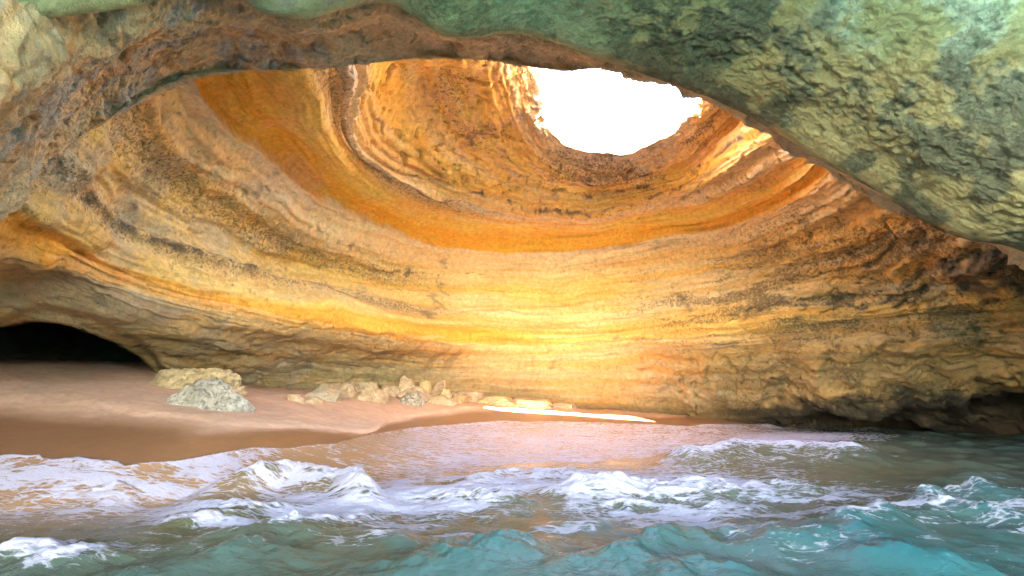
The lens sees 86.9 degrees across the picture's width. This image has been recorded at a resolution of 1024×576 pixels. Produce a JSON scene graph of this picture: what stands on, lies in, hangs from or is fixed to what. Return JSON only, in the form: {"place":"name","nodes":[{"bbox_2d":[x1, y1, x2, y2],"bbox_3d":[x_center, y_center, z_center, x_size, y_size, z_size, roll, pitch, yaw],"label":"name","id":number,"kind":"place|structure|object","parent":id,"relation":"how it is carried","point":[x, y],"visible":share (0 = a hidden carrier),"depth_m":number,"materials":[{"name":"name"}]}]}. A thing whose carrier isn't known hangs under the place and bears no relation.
{"place":"outdoors","nodes":[
{"label":"outdoors","id":0,"kind":"place"},
{"bbox_2d":[0,359,766,465],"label":"beach","id":1,"kind":"structure","parent":0,"point":[124,413],"depth_m":16.05,"materials":[{"name":"beige sand"}]},
{"bbox_2d":[148,367,246,397],"bbox_3d":[-11.258,3.801,19.581,3.562,1.856,2.137,0,-10,0],"label":"boulder","id":2,"kind":"object","parent":1,"relation":"on","point":[175,378],"visible":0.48,"depth_m":19.11,"materials":[{"name":"stone"}]},
{"bbox_2d":[165,377,255,412],"bbox_3d":[-9.614,3.660,17.179,2.946,1.642,1.768,0,-10,0],"label":"boulder","id":3,"kind":"object","parent":1,"relation":"on","point":[217,393],"visible":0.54,"depth_m":16.77,"materials":[{"name":"stone"}]},
{"bbox_2d":[287,393,305,402],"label":"rock","id":4,"kind":"object","parent":1,"relation":"on","point":[294,397],"visible":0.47,"depth_m":21.73,"materials":[{"name":"stone"}]},
{"bbox_2d":[305,396,323,404],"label":"rock","id":5,"kind":"object","parent":1,"relation":"on","point":[314,400],"visible":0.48,"depth_m":21.98,"materials":[{"name":"stone"}]},
{"bbox_2d":[305,388,342,401],"bbox_3d":[-8.398,4.861,23.748,1.826,0.914,1.370,0,-10,0],"label":"rock","id":6,"kind":"object","parent":1,"relation":"on","point":[330,394],"visible":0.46,"depth_m":23.48,"materials":[{"name":"stone"}]},
{"bbox_2d":[315,382,341,389],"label":"rock","id":7,"kind":"object","parent":1,"relation":"on","point":[332,385],"visible":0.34,"depth_m":26.31,"materials":[{"name":"stone"}]},
{"bbox_2d":[335,381,355,397],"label":"rock","id":8,"kind":"object","parent":1,"relation":"on","point":[347,389],"visible":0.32,"depth_m":25.45,"materials":[{"name":"stone"}]},
{"bbox_2d":[351,381,378,391],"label":"rock","id":9,"kind":"object","parent":1,"relation":"on","point":[364,385],"visible":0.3,"depth_m":27.67,"materials":[{"name":"stone"}]},
{"bbox_2d":[355,389,389,403],"bbox_3d":[-6.548,5.327,25.344,1.616,1.180,1.212,0,-10,0],"label":"rock","id":10,"kind":"object","parent":1,"relation":"on","point":[378,396],"visible":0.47,"depth_m":24.96,"materials":[{"name":"stone"}]},
{"bbox_2d":[381,385,399,396],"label":"rock","id":11,"kind":"object","parent":1,"relation":"on","point":[393,390],"visible":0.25,"depth_m":27.79,"materials":[{"name":"stone"}]},
{"bbox_2d":[399,375,414,391],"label":"rock","id":12,"kind":"object","parent":1,"relation":"on","point":[405,383],"visible":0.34,"depth_m":28.07,"materials":[{"name":"stone"}]},
{"bbox_2d":[400,391,424,405],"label":"rock","id":13,"kind":"object","parent":1,"relation":"on","point":[413,398],"visible":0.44,"depth_m":25.98,"materials":[{"name":"stone"}]},
{"bbox_2d":[396,386,432,401],"bbox_3d":[-4.993,5.747,27.813,2.005,1.381,1.504,0,-10,0],"label":"rock","id":14,"kind":"object","parent":1,"relation":"on","point":[426,396],"visible":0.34,"depth_m":27.46,"materials":[{"name":"stone"}]},
{"bbox_2d":[417,379,431,393],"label":"rock","id":15,"kind":"object","parent":1,"relation":"on","point":[425,385],"visible":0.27,"depth_m":28.78,"materials":[{"name":"stone"}]},
{"bbox_2d":[431,379,446,395],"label":"rock","id":16,"kind":"object","parent":1,"relation":"on","point":[438,387],"visible":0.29,"depth_m":28.59,"materials":[{"name":"stone"}]},
{"bbox_2d":[426,394,456,405],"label":"rock","id":17,"kind":"object","parent":1,"relation":"on","point":[441,399],"visible":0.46,"depth_m":27.25,"materials":[{"name":"stone"}]},
{"bbox_2d":[440,388,451,397],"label":"rock","id":18,"kind":"object","parent":1,"relation":"on","point":[446,392],"visible":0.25,"depth_m":27.77,"materials":[{"name":"stone"}]},
{"bbox_2d":[453,395,466,403],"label":"rock","id":19,"kind":"object","parent":1,"relation":"on","point":[460,399],"visible":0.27,"depth_m":28.29,"materials":[{"name":"stone"}]},
{"bbox_2d":[451,390,484,401],"bbox_3d":[-2.477,6.284,30.244,2.228,1.105,1.671,0,-10,0],"label":"rock","id":20,"kind":"object","parent":1,"relation":"on","point":[473,396],"visible":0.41,"depth_m":29.71,"materials":[{"name":"stone"}]},
{"bbox_2d":[477,396,515,406],"bbox_3d":[-0.893,6.416,30.085,2.464,0.807,1.848,0,-10,0],"label":"rock","id":21,"kind":"object","parent":1,"relation":"on","point":[503,401],"visible":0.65,"depth_m":29.49,"materials":[{"name":"stone"}]},
{"bbox_2d":[513,397,553,409],"bbox_3d":[0.995,6.667,30.312,2.734,1.048,2.051,0,-10,0],"label":"rock","id":22,"kind":"object","parent":1,"relation":"on","point":[536,403],"visible":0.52,"depth_m":29.57,"materials":[{"name":"stone"}]},
{"bbox_2d":[553,402,576,409],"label":"rock","id":23,"kind":"object","parent":1,"relation":"on","point":[570,405],"visible":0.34,"depth_m":30.25,"materials":[{"name":"stone"}]},
{"bbox_2d":[0,58,1023,433],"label":"cave wall","id":24,"kind":"structure","parent":0,"point":[458,224],"depth_m":23.87,"materials":[{"name":"stone"}]},
{"bbox_2d":[0,420,1023,575],"bbox_3d":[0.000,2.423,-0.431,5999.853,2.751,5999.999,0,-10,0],"label":"sea","id":25,"kind":"structure","parent":0,"point":[518,498],"depth_m":9.90,"materials":[{"name":"liquid"}]},
{"bbox_2d":[0,0,1023,269],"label":"cave ceiling","id":26,"kind":"structure","parent":0,"point":[66,82],"depth_m":11.81,"materials":[{"name":"stone"}]},
{"bbox_2d":[16,0,1023,251],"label":"cave mouth arch","id":27,"kind":"structure","parent":0,"point":[914,106],"depth_m":11.29,"materials":[{"name":"stone"}]},
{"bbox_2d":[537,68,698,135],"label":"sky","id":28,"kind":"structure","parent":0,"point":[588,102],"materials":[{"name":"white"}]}
]}

